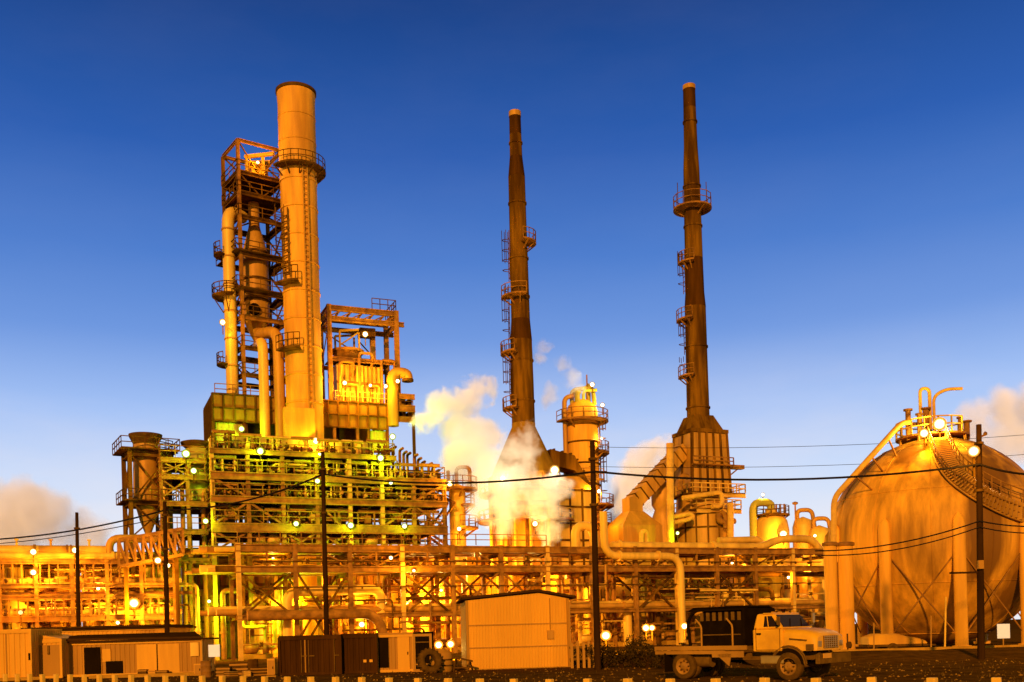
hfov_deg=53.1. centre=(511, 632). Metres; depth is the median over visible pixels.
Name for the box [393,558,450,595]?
process building
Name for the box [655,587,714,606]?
pipe
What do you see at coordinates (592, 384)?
floodlight
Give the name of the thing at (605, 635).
floodlight
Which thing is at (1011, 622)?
ground
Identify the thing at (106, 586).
pipe rack
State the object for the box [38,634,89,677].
shed
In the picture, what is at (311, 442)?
cooling fan
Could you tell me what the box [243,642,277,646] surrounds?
pipe
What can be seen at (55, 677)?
roadside post
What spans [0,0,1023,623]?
sky
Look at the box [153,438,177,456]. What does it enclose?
access bridge
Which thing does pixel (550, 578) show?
pipe
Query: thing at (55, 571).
pipe
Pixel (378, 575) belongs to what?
pipe
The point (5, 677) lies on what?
roadside post
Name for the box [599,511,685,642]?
pipe
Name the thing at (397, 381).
floodlight
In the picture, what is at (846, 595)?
support column
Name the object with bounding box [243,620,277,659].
pump skid
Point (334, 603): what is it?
riser
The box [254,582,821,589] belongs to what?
cable tray
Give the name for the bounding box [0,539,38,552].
heat exchanger
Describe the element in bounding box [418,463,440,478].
pipe manifold
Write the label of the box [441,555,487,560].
pipe
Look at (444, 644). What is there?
pump skid
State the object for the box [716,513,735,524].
pipe
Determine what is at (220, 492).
pipe manifold
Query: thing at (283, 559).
pipe
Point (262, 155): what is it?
winch unit
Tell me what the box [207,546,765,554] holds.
pipe
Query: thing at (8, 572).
process building
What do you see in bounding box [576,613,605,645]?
pump skid
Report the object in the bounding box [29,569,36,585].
floodlight
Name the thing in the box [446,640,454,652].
floodlight
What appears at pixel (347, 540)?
heat exchanger
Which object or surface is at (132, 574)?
pipe
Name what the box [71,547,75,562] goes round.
floodlight
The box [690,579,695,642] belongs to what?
riser
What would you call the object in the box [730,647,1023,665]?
earth bank
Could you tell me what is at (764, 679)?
roadside post
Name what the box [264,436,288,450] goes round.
pipe manifold
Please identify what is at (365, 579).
process building
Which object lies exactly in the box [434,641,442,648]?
floodlight
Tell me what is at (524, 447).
smokestack
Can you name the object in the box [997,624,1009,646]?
blank sign
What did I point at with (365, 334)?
floodlight
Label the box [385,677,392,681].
roadside post
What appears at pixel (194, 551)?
pipe
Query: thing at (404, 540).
pipe
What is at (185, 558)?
pipe
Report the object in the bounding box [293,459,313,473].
pipe manifold
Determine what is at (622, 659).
shrub
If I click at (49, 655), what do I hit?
door
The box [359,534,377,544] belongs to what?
heat exchanger
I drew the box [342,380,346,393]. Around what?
floodlight
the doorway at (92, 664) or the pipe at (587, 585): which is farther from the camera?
the pipe at (587, 585)
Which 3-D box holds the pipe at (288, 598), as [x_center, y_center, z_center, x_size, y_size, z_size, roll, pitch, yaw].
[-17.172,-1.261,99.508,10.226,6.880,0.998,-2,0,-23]
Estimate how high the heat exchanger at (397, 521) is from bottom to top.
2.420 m
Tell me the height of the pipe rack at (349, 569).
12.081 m
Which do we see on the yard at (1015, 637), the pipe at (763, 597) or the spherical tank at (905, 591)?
the spherical tank at (905, 591)
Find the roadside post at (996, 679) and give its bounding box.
[991,677,1001,681]
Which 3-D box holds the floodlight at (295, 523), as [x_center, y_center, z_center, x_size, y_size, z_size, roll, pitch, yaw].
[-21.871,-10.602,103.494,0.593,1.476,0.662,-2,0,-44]
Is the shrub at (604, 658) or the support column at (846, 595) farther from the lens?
the support column at (846, 595)
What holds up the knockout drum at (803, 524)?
on the yard at (1015, 637)
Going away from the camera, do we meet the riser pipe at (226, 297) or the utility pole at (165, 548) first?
the utility pole at (165, 548)
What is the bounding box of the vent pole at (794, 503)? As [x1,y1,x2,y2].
[792,502,797,547]
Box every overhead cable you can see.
[0,463,1023,539]
[0,517,162,543]
[589,454,1023,467]
[613,435,1018,447]
[815,520,1023,551]
[815,526,1023,555]
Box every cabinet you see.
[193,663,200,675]
[267,658,277,676]
[412,632,433,671]
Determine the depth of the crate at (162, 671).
59.70 m
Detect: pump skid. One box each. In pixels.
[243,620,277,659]
[343,619,376,632]
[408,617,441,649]
[435,617,448,649]
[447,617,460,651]
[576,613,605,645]
[604,613,632,646]
[632,613,652,645]
[661,612,688,644]
[809,609,825,628]
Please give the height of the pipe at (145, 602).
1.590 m
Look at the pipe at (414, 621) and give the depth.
101.66 m
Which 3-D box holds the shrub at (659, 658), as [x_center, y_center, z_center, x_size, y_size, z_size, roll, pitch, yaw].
[7.277,1.139,47.975,1.572,1.159,1.507,-2,0,0]
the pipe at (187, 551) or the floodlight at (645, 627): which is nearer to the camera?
the floodlight at (645, 627)
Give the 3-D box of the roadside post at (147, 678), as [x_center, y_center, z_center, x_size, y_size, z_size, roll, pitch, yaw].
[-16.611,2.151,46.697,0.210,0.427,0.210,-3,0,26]
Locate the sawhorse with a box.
[453,657,472,671]
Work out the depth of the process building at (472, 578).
127.30 m
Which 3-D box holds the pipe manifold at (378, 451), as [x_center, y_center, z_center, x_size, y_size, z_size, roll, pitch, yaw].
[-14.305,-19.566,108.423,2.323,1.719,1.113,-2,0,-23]
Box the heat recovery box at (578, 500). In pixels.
[542,476,590,640]
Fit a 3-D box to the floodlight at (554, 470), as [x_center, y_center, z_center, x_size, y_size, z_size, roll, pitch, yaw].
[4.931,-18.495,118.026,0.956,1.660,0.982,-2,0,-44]
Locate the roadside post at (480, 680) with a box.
[476,678,483,681]
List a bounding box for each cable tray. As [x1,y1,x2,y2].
[253,560,820,563]
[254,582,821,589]
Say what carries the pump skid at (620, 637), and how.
on the yard at (1015, 637)
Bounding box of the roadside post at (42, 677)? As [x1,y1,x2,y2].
[39,674,45,681]
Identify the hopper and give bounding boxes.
[128,432,167,532]
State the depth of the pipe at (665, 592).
114.35 m
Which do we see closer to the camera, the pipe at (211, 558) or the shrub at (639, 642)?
the shrub at (639, 642)
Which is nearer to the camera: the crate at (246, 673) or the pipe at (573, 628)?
the crate at (246, 673)
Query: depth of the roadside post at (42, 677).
53.21 m
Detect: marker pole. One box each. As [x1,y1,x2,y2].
[873,623,874,648]
[930,616,931,646]
[944,597,946,646]
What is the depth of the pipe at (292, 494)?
107.80 m
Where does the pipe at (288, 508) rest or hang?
on the process platform
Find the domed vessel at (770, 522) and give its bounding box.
[749,498,790,612]
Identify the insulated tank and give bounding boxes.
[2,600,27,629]
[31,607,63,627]
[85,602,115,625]
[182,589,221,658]
[246,594,279,656]
[343,594,375,633]
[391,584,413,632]
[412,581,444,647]
[443,600,451,647]
[582,585,611,642]
[616,578,645,641]
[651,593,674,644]
[711,594,737,598]
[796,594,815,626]
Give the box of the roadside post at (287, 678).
[284,676,290,681]
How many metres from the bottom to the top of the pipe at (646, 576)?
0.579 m
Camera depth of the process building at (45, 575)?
98.64 m
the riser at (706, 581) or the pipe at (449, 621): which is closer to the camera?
the pipe at (449, 621)
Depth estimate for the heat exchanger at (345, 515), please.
108.03 m
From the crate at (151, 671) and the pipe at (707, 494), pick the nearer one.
the crate at (151, 671)
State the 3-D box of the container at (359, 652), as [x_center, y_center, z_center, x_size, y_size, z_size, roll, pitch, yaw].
[-7.958,1.073,55.867,1.909,2.079,5.145,-2,0,0]
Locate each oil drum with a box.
[200,660,211,676]
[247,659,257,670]
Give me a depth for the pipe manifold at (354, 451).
107.37 m
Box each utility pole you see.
[74,512,80,626]
[162,501,169,632]
[319,452,328,634]
[588,440,600,669]
[949,424,986,659]
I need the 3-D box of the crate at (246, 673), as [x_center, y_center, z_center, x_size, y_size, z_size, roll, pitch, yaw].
[-13.873,2.138,53.500,0.400,0.300,0.550,-2,0,-23]
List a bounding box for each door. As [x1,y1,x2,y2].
[39,645,59,675]
[136,644,157,672]
[156,644,179,671]
[397,637,409,668]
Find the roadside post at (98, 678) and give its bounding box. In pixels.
[96,675,101,681]
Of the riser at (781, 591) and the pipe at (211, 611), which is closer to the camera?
the pipe at (211, 611)
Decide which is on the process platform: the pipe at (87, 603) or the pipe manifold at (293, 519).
the pipe manifold at (293, 519)
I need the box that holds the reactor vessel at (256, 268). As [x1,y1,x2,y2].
[243,201,270,340]
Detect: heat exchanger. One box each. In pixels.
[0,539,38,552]
[33,539,67,552]
[68,539,106,552]
[218,503,239,521]
[246,503,266,522]
[246,533,266,543]
[266,533,279,541]
[269,504,291,522]
[287,533,300,542]
[305,507,321,523]
[313,535,328,544]
[326,505,347,523]
[339,534,357,544]
[353,506,372,523]
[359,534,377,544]
[378,507,401,524]
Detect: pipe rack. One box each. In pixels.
[0,558,175,629]
[227,531,824,660]
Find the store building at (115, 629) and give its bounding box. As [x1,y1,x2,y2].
[21,624,196,640]
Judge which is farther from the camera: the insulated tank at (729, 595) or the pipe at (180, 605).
the insulated tank at (729, 595)
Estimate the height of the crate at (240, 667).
0.700 m
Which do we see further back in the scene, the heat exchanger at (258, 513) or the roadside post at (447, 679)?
the heat exchanger at (258, 513)
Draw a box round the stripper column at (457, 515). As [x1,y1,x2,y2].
[436,465,477,637]
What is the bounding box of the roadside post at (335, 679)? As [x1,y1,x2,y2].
[332,677,338,681]
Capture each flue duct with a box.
[547,448,590,484]
[622,444,686,512]
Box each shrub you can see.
[570,643,592,666]
[584,641,618,667]
[603,639,641,667]
[622,634,648,667]
[624,643,655,667]
[652,645,676,668]
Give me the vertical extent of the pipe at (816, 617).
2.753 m
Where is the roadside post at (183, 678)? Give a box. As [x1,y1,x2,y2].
[180,675,186,681]
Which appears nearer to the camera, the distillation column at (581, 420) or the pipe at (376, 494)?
the pipe at (376, 494)
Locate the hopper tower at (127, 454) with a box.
[112,435,179,624]
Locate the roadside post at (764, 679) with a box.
[759,677,769,681]
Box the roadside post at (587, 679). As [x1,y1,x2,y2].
[583,678,591,681]
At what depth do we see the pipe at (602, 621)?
111.03 m
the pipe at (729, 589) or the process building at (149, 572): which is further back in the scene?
the pipe at (729, 589)
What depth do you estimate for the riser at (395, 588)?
106.64 m
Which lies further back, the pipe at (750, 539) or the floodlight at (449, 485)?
the pipe at (750, 539)
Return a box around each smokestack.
[273,81,325,635]
[492,109,558,481]
[673,82,711,417]
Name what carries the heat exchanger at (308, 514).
on the process platform
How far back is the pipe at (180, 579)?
97.10 m
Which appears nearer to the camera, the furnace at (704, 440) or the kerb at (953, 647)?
the kerb at (953, 647)
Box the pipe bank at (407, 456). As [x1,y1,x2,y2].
[384,446,439,477]
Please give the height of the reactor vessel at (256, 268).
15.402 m
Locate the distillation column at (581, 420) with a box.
[556,375,613,583]
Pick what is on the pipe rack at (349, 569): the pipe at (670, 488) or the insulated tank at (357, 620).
the pipe at (670, 488)
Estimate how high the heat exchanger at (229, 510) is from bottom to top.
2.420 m
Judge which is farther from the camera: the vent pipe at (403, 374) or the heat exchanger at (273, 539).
the vent pipe at (403, 374)
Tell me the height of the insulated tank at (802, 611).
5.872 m
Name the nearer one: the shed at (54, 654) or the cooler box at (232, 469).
the shed at (54, 654)
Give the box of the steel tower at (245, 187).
[216,138,284,578]
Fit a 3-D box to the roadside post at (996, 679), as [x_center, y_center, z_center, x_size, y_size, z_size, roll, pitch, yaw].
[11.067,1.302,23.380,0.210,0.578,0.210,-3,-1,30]
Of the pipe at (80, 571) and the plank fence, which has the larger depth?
the pipe at (80, 571)
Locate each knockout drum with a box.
[792,508,816,592]
[808,516,829,627]
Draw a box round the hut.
[377,632,412,672]
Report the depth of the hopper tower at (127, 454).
102.56 m
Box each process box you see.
[333,364,363,401]
[362,366,380,402]
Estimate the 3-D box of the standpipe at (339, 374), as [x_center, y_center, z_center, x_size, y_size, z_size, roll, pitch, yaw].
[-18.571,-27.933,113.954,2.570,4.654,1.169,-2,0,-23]
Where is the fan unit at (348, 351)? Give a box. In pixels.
[333,329,363,357]
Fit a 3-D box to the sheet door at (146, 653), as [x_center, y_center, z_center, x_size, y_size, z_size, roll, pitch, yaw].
[-21.520,1.521,60.450,1.250,1.680,0.060,-2,0,0]
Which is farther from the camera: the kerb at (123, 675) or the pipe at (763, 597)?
the pipe at (763, 597)
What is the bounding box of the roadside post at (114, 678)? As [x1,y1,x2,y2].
[112,675,117,681]
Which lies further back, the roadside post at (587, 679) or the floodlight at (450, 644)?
the floodlight at (450, 644)
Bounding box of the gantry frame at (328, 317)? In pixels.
[320,298,403,403]
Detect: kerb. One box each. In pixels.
[0,672,195,680]
[832,644,1023,651]
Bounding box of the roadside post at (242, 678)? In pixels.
[240,676,245,681]
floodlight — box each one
[18,610,22,625]
[29,548,36,564]
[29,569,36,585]
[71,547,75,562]
[129,598,139,614]
[154,557,161,572]
[181,449,190,465]
[190,467,196,482]
[202,518,208,532]
[219,319,225,334]
[238,426,244,432]
[256,447,264,462]
[293,520,298,535]
[314,478,320,492]
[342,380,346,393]
[347,522,353,536]
[358,621,365,632]
[362,331,367,345]
[377,454,383,461]
[383,384,387,397]
[389,433,395,446]
[395,379,399,392]
[401,523,406,537]
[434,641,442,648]
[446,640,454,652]
[447,480,452,494]
[532,520,537,533]
[550,465,559,479]
[590,382,594,394]
[600,630,610,644]
[642,624,649,639]
[650,625,654,640]
[681,622,686,638]
[779,530,787,535]
[919,428,929,449]
[932,417,946,437]
[967,445,979,476]
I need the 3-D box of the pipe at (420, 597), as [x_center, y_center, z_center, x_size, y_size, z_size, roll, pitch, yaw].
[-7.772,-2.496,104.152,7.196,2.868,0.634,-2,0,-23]
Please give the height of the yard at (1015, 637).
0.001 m
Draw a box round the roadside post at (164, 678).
[162,675,167,681]
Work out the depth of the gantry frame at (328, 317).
115.99 m
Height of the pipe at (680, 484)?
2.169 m
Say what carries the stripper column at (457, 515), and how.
on the yard at (1015, 637)
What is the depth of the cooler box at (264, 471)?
106.39 m
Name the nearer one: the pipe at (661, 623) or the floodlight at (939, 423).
the floodlight at (939, 423)
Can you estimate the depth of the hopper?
103.20 m
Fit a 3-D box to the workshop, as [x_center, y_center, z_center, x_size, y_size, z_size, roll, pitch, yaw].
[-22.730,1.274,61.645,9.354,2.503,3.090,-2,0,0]
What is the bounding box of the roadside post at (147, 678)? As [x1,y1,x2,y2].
[144,675,150,681]
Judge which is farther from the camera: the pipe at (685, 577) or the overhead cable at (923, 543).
the pipe at (685, 577)
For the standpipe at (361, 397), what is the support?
on the boiler house
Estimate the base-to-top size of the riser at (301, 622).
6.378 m
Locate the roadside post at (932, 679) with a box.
[926,677,937,681]
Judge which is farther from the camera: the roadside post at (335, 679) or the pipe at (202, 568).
the pipe at (202, 568)
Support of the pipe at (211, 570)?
on the pipe rack at (349, 569)
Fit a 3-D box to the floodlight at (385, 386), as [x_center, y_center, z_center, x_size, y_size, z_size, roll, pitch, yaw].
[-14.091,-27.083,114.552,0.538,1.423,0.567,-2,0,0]
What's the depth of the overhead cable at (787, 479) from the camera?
50.53 m
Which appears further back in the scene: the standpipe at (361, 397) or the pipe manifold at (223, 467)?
the standpipe at (361, 397)
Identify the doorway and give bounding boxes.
[84,647,100,673]
[378,637,388,667]
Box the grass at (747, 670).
[37,659,1023,681]
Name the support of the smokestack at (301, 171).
on the yard at (1015, 637)
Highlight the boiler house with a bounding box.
[203,383,419,658]
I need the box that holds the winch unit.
[244,151,274,175]
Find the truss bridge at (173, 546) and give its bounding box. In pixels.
[117,527,184,624]
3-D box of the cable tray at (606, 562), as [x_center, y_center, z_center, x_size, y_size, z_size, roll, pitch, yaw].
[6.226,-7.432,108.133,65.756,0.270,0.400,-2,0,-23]
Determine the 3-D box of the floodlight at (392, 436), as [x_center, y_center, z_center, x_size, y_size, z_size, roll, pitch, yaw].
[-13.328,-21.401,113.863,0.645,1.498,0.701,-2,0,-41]
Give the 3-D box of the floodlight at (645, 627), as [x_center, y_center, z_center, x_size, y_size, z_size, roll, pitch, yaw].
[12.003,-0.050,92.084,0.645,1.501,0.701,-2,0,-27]
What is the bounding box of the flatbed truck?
[655,605,851,680]
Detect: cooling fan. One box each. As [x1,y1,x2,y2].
[222,435,245,448]
[249,438,271,449]
[275,439,299,450]
[302,439,323,451]
[325,440,349,452]
[351,443,373,454]
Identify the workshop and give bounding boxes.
[58,632,218,676]
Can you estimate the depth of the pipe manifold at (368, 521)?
108.27 m
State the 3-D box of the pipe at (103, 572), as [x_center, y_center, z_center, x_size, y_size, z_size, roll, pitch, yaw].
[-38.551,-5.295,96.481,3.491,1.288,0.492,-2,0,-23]
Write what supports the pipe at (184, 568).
on the yard at (1015, 637)
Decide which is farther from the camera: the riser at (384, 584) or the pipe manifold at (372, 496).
the pipe manifold at (372, 496)
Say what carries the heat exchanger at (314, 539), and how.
on the process platform
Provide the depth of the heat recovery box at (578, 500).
122.72 m
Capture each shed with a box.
[0,629,61,677]
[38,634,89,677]
[456,589,575,669]
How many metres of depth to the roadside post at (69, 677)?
51.34 m
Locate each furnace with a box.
[478,470,573,593]
[672,414,745,642]
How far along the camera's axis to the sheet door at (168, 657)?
60.42 m
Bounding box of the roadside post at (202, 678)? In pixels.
[199,676,205,681]
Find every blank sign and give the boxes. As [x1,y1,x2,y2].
[208,644,219,675]
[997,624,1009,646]
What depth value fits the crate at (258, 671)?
53.76 m
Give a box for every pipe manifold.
[211,429,234,447]
[214,454,236,471]
[215,483,237,494]
[215,505,256,522]
[238,433,261,449]
[239,458,263,472]
[240,482,264,495]
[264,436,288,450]
[264,507,305,522]
[267,459,290,472]
[267,482,290,496]
[290,436,313,451]
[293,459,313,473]
[293,482,314,496]
[312,508,347,523]
[316,438,338,452]
[319,459,341,474]
[320,483,343,497]
[341,440,362,453]
[344,460,369,475]
[345,484,367,498]
[357,509,395,524]
[365,439,386,454]
[369,461,392,476]
[370,488,392,498]
[393,463,415,477]
[394,486,416,499]
[401,510,438,525]
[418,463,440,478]
[418,488,440,500]
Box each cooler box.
[218,465,243,471]
[244,466,268,472]
[275,467,295,473]
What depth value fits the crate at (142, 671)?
59.70 m
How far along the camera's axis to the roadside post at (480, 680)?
33.52 m
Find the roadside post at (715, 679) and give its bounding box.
[710,678,720,681]
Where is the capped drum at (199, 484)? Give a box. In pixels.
[180,439,209,501]
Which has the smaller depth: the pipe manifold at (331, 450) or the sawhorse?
the sawhorse
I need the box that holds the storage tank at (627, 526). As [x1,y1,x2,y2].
[605,511,663,621]
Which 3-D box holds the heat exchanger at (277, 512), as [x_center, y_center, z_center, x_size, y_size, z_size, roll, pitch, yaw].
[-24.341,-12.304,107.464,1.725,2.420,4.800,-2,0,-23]
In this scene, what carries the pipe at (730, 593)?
attached to the pipe rack at (349, 569)
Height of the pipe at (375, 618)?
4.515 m
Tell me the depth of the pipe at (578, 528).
110.14 m
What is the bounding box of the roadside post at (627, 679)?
[623,678,631,681]
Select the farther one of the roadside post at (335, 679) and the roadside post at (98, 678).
the roadside post at (98, 678)
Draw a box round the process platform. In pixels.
[198,435,455,659]
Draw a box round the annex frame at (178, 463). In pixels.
[155,444,208,631]
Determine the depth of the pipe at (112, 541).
95.73 m
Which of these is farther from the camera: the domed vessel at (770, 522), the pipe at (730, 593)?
the domed vessel at (770, 522)
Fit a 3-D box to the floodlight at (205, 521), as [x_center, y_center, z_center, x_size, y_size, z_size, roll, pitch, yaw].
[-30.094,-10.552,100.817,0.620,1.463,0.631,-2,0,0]
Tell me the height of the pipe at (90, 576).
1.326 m
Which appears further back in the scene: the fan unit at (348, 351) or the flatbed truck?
the fan unit at (348, 351)
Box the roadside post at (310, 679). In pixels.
[307,677,313,681]
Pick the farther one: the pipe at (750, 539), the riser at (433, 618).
the pipe at (750, 539)
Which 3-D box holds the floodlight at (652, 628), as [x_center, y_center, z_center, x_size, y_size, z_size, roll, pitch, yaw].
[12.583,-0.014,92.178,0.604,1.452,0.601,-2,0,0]
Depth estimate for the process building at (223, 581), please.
113.93 m
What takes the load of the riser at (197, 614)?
on the yard at (1015, 637)
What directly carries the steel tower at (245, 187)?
on the yard at (1015, 637)
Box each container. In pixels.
[277,634,342,675]
[342,633,377,673]
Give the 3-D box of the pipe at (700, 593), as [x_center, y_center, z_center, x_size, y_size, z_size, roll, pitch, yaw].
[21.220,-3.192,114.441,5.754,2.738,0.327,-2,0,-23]
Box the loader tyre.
[416,647,442,672]
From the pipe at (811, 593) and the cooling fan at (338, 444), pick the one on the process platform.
the cooling fan at (338, 444)
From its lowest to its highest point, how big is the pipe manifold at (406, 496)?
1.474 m
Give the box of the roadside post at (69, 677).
[67,674,72,681]
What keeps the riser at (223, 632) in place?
on the yard at (1015, 637)
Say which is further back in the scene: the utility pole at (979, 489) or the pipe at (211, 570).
the pipe at (211, 570)
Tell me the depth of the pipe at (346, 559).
102.32 m
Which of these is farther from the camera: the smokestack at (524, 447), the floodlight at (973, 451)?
the smokestack at (524, 447)
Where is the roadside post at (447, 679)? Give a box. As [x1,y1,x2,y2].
[444,678,451,681]
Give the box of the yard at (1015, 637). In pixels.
[45,629,1020,678]
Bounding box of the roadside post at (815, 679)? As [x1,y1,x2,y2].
[811,678,820,681]
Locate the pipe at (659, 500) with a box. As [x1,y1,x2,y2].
[651,482,675,639]
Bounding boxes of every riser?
[179,583,200,634]
[220,588,235,658]
[278,578,292,635]
[299,596,315,634]
[332,581,347,634]
[382,576,399,632]
[391,587,399,590]
[417,576,435,647]
[449,579,465,594]
[565,575,582,642]
[605,579,619,642]
[639,583,651,640]
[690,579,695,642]
[701,579,714,598]
[727,577,741,598]
[759,577,772,588]
[780,585,790,612]
[807,577,811,626]
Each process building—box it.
[4,567,25,603]
[24,567,81,627]
[81,567,124,625]
[128,563,181,624]
[178,548,254,657]
[254,564,290,594]
[330,564,381,634]
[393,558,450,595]
[467,557,541,594]
[602,557,604,582]
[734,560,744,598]
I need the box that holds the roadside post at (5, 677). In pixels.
[3,674,7,681]
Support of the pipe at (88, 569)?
attached to the pipe rack at (106, 586)
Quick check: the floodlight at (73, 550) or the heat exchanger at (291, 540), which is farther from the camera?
the heat exchanger at (291, 540)
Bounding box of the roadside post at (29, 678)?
[27,674,32,681]
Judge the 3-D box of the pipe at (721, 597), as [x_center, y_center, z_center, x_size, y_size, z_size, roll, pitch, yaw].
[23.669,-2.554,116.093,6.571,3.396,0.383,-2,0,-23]
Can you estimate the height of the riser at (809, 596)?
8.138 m
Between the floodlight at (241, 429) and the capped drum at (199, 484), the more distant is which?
the floodlight at (241, 429)
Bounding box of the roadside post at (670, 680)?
[665,678,674,681]
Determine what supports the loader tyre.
on the ground at (1011, 622)
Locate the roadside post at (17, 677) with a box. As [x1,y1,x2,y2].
[15,674,19,681]
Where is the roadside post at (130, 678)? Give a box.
[128,675,133,681]
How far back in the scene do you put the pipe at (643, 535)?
122.07 m
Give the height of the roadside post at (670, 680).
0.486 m
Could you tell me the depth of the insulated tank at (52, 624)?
94.97 m
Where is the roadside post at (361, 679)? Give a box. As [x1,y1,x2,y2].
[358,677,365,681]
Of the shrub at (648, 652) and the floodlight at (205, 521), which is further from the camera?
the floodlight at (205, 521)
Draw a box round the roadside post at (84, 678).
[81,675,86,681]
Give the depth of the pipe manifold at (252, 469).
103.24 m
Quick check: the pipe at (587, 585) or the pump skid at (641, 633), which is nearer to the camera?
the pipe at (587, 585)
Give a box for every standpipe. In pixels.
[253,338,270,436]
[255,327,284,435]
[335,360,357,400]
[355,352,377,402]
[377,359,399,403]
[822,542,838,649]
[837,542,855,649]
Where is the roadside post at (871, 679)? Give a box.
[867,677,876,681]
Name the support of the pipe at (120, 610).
on the pipe rack at (106, 586)
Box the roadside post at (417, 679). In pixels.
[414,678,421,681]
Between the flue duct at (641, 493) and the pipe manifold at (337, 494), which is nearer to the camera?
the pipe manifold at (337, 494)
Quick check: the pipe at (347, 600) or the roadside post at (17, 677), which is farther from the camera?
the pipe at (347, 600)
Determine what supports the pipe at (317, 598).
attached to the pipe rack at (349, 569)
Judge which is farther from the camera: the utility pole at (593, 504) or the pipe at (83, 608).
the pipe at (83, 608)
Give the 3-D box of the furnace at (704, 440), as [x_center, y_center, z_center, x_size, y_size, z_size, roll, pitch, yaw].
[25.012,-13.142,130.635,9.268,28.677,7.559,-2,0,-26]
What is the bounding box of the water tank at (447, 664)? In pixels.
[430,648,452,671]
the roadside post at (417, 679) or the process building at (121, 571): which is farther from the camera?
the process building at (121, 571)
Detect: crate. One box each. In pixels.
[137,669,148,673]
[148,670,156,673]
[156,670,168,672]
[216,667,232,676]
[224,671,238,676]
[229,662,247,675]
[242,671,250,676]
[250,667,267,675]
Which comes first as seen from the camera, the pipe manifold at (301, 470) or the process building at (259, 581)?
the pipe manifold at (301, 470)
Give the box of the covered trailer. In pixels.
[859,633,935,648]
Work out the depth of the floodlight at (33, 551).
91.29 m
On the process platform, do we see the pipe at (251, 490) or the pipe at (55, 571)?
the pipe at (251, 490)
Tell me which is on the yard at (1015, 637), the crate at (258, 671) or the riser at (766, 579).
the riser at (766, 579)
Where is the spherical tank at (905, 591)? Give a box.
[824,387,1023,649]
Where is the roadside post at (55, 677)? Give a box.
[53,674,58,681]
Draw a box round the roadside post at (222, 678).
[219,676,225,681]
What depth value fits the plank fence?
52.47 m
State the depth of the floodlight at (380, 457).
106.96 m
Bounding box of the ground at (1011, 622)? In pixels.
[45,619,1023,679]
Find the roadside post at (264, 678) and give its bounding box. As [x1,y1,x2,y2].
[261,676,267,681]
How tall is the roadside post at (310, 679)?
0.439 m
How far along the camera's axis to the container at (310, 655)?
52.97 m
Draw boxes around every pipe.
[0,551,171,558]
[1,576,181,582]
[1,577,172,583]
[2,590,191,594]
[2,605,173,615]
[43,570,91,574]
[43,602,94,614]
[48,607,116,620]
[55,566,118,577]
[55,575,83,591]
[63,570,94,575]
[65,599,131,609]
[66,574,102,577]
[68,575,130,576]
[75,604,113,613]
[83,570,122,576]
[94,571,143,582]
[106,534,162,552]
[118,601,170,605]
[121,572,146,588]
[146,604,190,620]
[179,555,188,560]
[180,480,187,624]
[184,549,772,557]
[184,571,608,574]
[190,507,194,631]
[191,549,732,555]
[192,568,639,573]
[199,546,802,555]
[199,563,803,574]
[199,608,615,616]
[201,487,222,637]
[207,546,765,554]
[207,567,620,572]
[208,598,812,615]
[209,508,212,594]
[211,207,246,422]
[214,547,751,554]
[215,564,625,571]
[216,534,264,545]
[216,599,823,615]
[217,503,263,522]
[221,489,280,496]
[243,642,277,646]
[247,609,386,632]
[251,588,341,604]
[260,557,305,559]
[269,559,346,563]
[271,463,306,472]
[282,584,386,635]
[286,504,291,522]
[291,487,346,497]
[297,508,311,522]
[299,597,340,625]
[301,598,393,628]
[310,557,391,576]
[330,464,384,474]
[342,628,424,631]
[352,558,379,583]
[353,493,378,497]
[356,595,387,627]
[367,562,406,589]
[376,494,399,499]
[384,469,431,476]
[387,367,413,426]
[389,540,429,543]
[391,580,445,593]
[396,588,471,601]
[399,602,431,623]
[406,594,466,598]
[412,620,460,623]
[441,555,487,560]
[514,555,542,581]
[520,578,563,592]
[528,577,558,592]
[534,586,583,620]
[566,565,606,587]
[569,587,588,600]
[571,521,598,556]
[571,627,592,629]
[578,601,625,622]
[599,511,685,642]
[609,535,823,557]
[611,564,632,595]
[621,574,669,578]
[623,601,709,644]
[638,572,689,593]
[638,572,823,627]
[639,529,648,541]
[642,629,679,643]
[646,621,675,625]
[648,577,710,598]
[651,482,675,639]
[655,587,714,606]
[655,587,774,643]
[666,443,673,541]
[666,577,713,580]
[674,512,693,524]
[678,473,689,490]
[681,490,723,508]
[685,592,723,605]
[685,595,711,606]
[689,572,746,585]
[695,596,744,605]
[700,587,757,592]
[704,592,752,594]
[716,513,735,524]
[717,536,763,542]
[719,510,727,528]
[727,503,733,536]
[745,576,783,598]
[796,592,824,595]
[801,616,824,620]
[831,419,910,629]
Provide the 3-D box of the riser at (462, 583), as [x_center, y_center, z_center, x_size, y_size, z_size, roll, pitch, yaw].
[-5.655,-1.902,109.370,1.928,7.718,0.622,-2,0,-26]
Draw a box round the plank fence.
[569,640,593,667]

